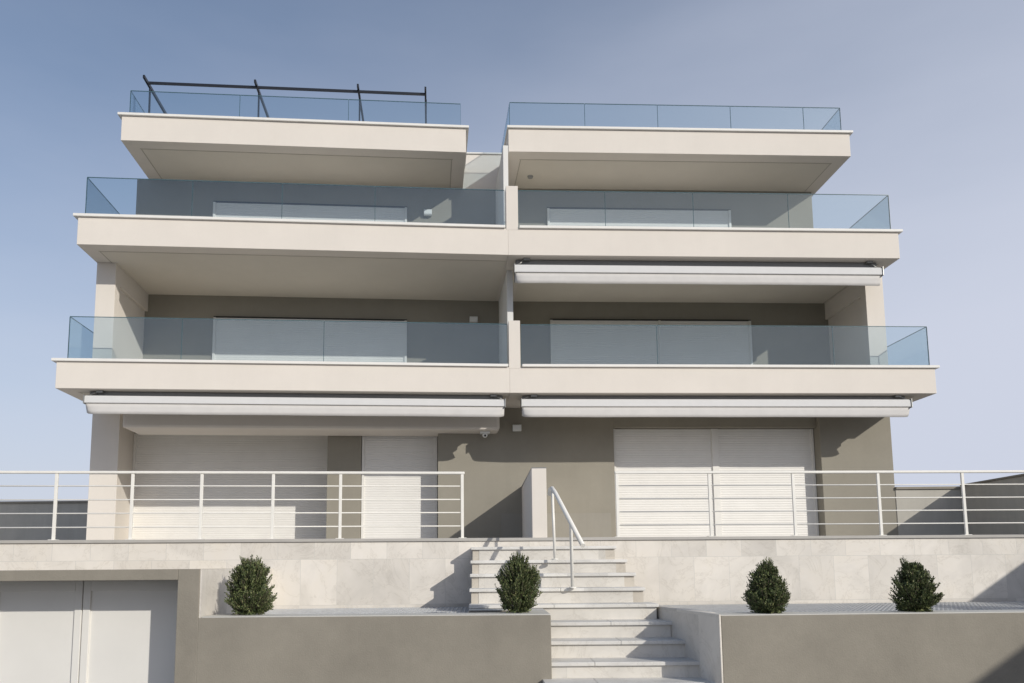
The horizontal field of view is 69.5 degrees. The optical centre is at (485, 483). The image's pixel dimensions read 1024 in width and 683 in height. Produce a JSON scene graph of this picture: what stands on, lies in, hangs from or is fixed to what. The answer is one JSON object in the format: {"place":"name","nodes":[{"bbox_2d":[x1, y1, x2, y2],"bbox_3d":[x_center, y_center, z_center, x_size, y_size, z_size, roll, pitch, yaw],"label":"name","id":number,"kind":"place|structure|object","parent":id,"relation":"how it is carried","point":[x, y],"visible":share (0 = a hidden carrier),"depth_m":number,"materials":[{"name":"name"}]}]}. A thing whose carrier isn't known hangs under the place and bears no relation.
{"place":"outdoors","nodes":[
{"label":"outdoors","id":0,"kind":"place"},
{"bbox_2d":[0,0,1023,500],"label":"sky","id":1,"kind":"structure","parent":0,"point":[930,93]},
{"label":"terrace","id":2,"kind":"structure","parent":0,"visible":0},
{"bbox_2d":[0,501,87,539],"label":"boundary wall","id":3,"kind":"structure","parent":2,"relation":"on","point":[40,520],"depth_m":24.03,"materials":[{"name":"grey concrete"}]},
{"bbox_2d":[51,90,939,539],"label":"apartment building","id":4,"kind":"structure","parent":2,"relation":"on","point":[237,254],"depth_m":17.28,"materials":[{"name":"beige paint"}]},
{"bbox_2d":[143,75,426,123],"bbox_3d":[-4.894,-8.795,19.392,6.680,1.238,3.785,0,-6,-4],"label":"pergola frame","id":5,"kind":"object","parent":4,"relation":"on","point":[256,86],"visible":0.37,"depth_m":17.78,"materials":[{"name":"black paint"}]},
{"bbox_2d":[83,390,505,416],"bbox_3d":[-3.909,-1.642,15.622,8.636,0.497,0.640,0,-6,-4],"label":"awning","id":6,"kind":"object","parent":4,"relation":"attached to","point":[104,402],"visible":1,"depth_m":15.36,"materials":[{"name":"white metal"}]},
{"bbox_2d":[424,209,431,215],"bbox_3d":[-1.480,-6.908,18.774,0.200,0.151,0.119,0,-6,-4],"label":"wall lamp","id":7,"kind":"object","parent":4,"relation":"attached to","point":[427,212],"visible":1,"depth_m":18.72,"materials":[{"name":"grey metal"}]},
{"bbox_2d":[470,316,477,322],"bbox_3d":[-0.312,-4.134,18.552,0.200,0.151,0.119,0,-6,-4],"label":"wall lamp","id":8,"kind":"object","parent":4,"relation":"attached to","point":[473,319],"visible":0.98,"depth_m":18.50,"materials":[{"name":"grey metal"}]},
{"bbox_2d":[480,431,489,437],"bbox_3d":[-0.025,-1.118,16.746,0.220,0.136,0.170,0,-6,-4],"label":"security camera","id":9,"kind":"object","parent":4,"relation":"attached to","point":[484,434],"visible":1,"depth_m":16.68,"materials":[{"name":"white plastic"}]},
{"bbox_2d":[512,425,520,431],"bbox_3d":[0.714,-1.289,16.987,0.203,0.151,0.126,0,-6,0],"label":"wall lamp","id":10,"kind":"object","parent":4,"relation":"attached to","point":[516,428],"visible":1,"depth_m":16.93,"materials":[{"name":"grey metal"}]},
{"bbox_2d":[514,258,883,285],"bbox_3d":[4.695,-4.637,16.461,8.196,0.582,0.640,0,-6,-2],"label":"awning","id":11,"kind":"object","parent":4,"relation":"attached to","point":[866,273],"visible":1,"depth_m":16.20,"materials":[{"name":"white metal"}]},
{"bbox_2d":[520,394,912,416],"bbox_3d":[4.989,-1.654,16.138,8.516,0.497,0.640,0,-6,-2],"label":"awning","id":12,"kind":"object","parent":4,"relation":"attached to","point":[533,405],"visible":1,"depth_m":15.87,"materials":[{"name":"white metal"}]},
{"bbox_2d":[521,467,546,537],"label":"dividing wall","id":13,"kind":"structure","parent":2,"relation":"on","point":[534,507],"depth_m":9.76,"materials":[{"name":"white paint"}]},
{"bbox_3d":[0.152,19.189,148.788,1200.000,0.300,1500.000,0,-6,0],"label":"ground","id":14,"kind":"structure","parent":0,"visible":0},
{"bbox_2d":[0,568,271,682],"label":"garage","id":15,"kind":"structure","parent":14,"relation":"on","point":[105,626],"depth_m":7.25,"materials":[{"name":"stone"}]},
{"bbox_2d":[0,581,83,682],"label":"garage door","id":16,"kind":"structure","parent":15,"relation":"in","point":[41,621],"depth_m":7.27,"materials":[{"name":"white metal"}]},
{"bbox_2d":[79,580,177,682],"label":"garage door","id":17,"kind":"structure","parent":15,"relation":"in","point":[128,635],"depth_m":7.27,"materials":[{"name":"white metal"}]},
{"bbox_2d":[196,608,551,682],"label":"planter wall","id":18,"kind":"structure","parent":14,"relation":"on","point":[486,646],"depth_m":6.73,"materials":[{"name":"stone"}]},
{"bbox_2d":[224,554,276,614],"bbox_3d":[-2.257,0.978,7.072,0.524,0.606,0.507,0,-6,0],"label":"shrub","id":19,"kind":"object","parent":18,"relation":"on","point":[249,578],"visible":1,"depth_m":6.98,"materials":[{"name":"green plant"}]},
{"bbox_2d":[265,607,468,613],"bbox_3d":[-1.387,1.439,8.166,2.416,0.041,1.888,0,-6,0],"label":"floor grating","id":20,"kind":"object","parent":18,"relation":"in","point":[378,610],"visible":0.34,"depth_m":8.47,"materials":[{"name":"metal"}]},
{"bbox_2d":[495,551,542,612],"bbox_3d":[0.309,0.949,7.062,0.460,0.623,0.473,0,-6,0],"label":"shrub","id":21,"kind":"object","parent":18,"relation":"on","point":[519,586],"visible":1,"depth_m":6.97,"materials":[{"name":"green plant"}]},
{"bbox_2d":[0,535,1023,608],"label":"retaining wall","id":22,"kind":"structure","parent":14,"relation":"on","point":[380,573],"depth_m":9.30,"materials":[{"name":"stone"}]},
{"bbox_2d":[0,471,464,539],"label":"metal railing","id":23,"kind":"object","parent":22,"relation":"on","point":[201,499],"visible":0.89,"depth_m":9.13,"materials":[{"name":"white metal"}]},
{"bbox_2d":[614,470,1023,536],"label":"metal railing","id":24,"kind":"object","parent":22,"relation":"on","point":[793,498],"visible":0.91,"depth_m":9.55,"materials":[{"name":"white metal"}]},
{"bbox_2d":[469,546,714,682],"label":"staircase","id":25,"kind":"structure","parent":14,"relation":"on","point":[607,626],"depth_m":7.68,"materials":[{"name":"stone"}]},
{"bbox_2d":[548,486,584,587],"bbox_3d":[0.893,0.556,8.129,0.104,1.167,1.223,1,-7,-12],"label":"handrail","id":26,"kind":"object","parent":25,"relation":"attached to","point":[552,492],"visible":1,"depth_m":8.02,"materials":[{"name":"white metal"}]},
{"bbox_2d":[656,605,1023,682],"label":"planter wall","id":27,"kind":"structure","parent":14,"relation":"on","point":[960,646],"depth_m":6.39,"materials":[{"name":"stone"}]},
{"bbox_2d":[741,557,790,613],"bbox_3d":[2.502,0.919,6.602,0.435,0.538,0.444,0,-6,0],"label":"shrub","id":28,"kind":"object","parent":27,"relation":"on","point":[766,593],"visible":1,"depth_m":6.53,"materials":[{"name":"green plant"}]},
{"bbox_2d":[664,601,1023,612],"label":"floor grating","id":29,"kind":"object","parent":27,"relation":"in","point":[819,607],"visible":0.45,"depth_m":8.43,"materials":[{"name":"metal"}]},
{"bbox_2d":[889,557,944,611],"bbox_3d":[3.865,0.915,6.644,0.427,0.540,0.421,0,-6,0],"label":"shrub","id":30,"kind":"object","parent":27,"relation":"on","point":[916,588],"visible":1,"depth_m":6.57,"materials":[{"name":"green plant"}]},
{"bbox_2d":[895,474,1023,534],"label":"boundary wall","id":31,"kind":"structure","parent":14,"relation":"on","point":[956,504],"depth_m":16.97,"materials":[{"name":"grey concrete"}]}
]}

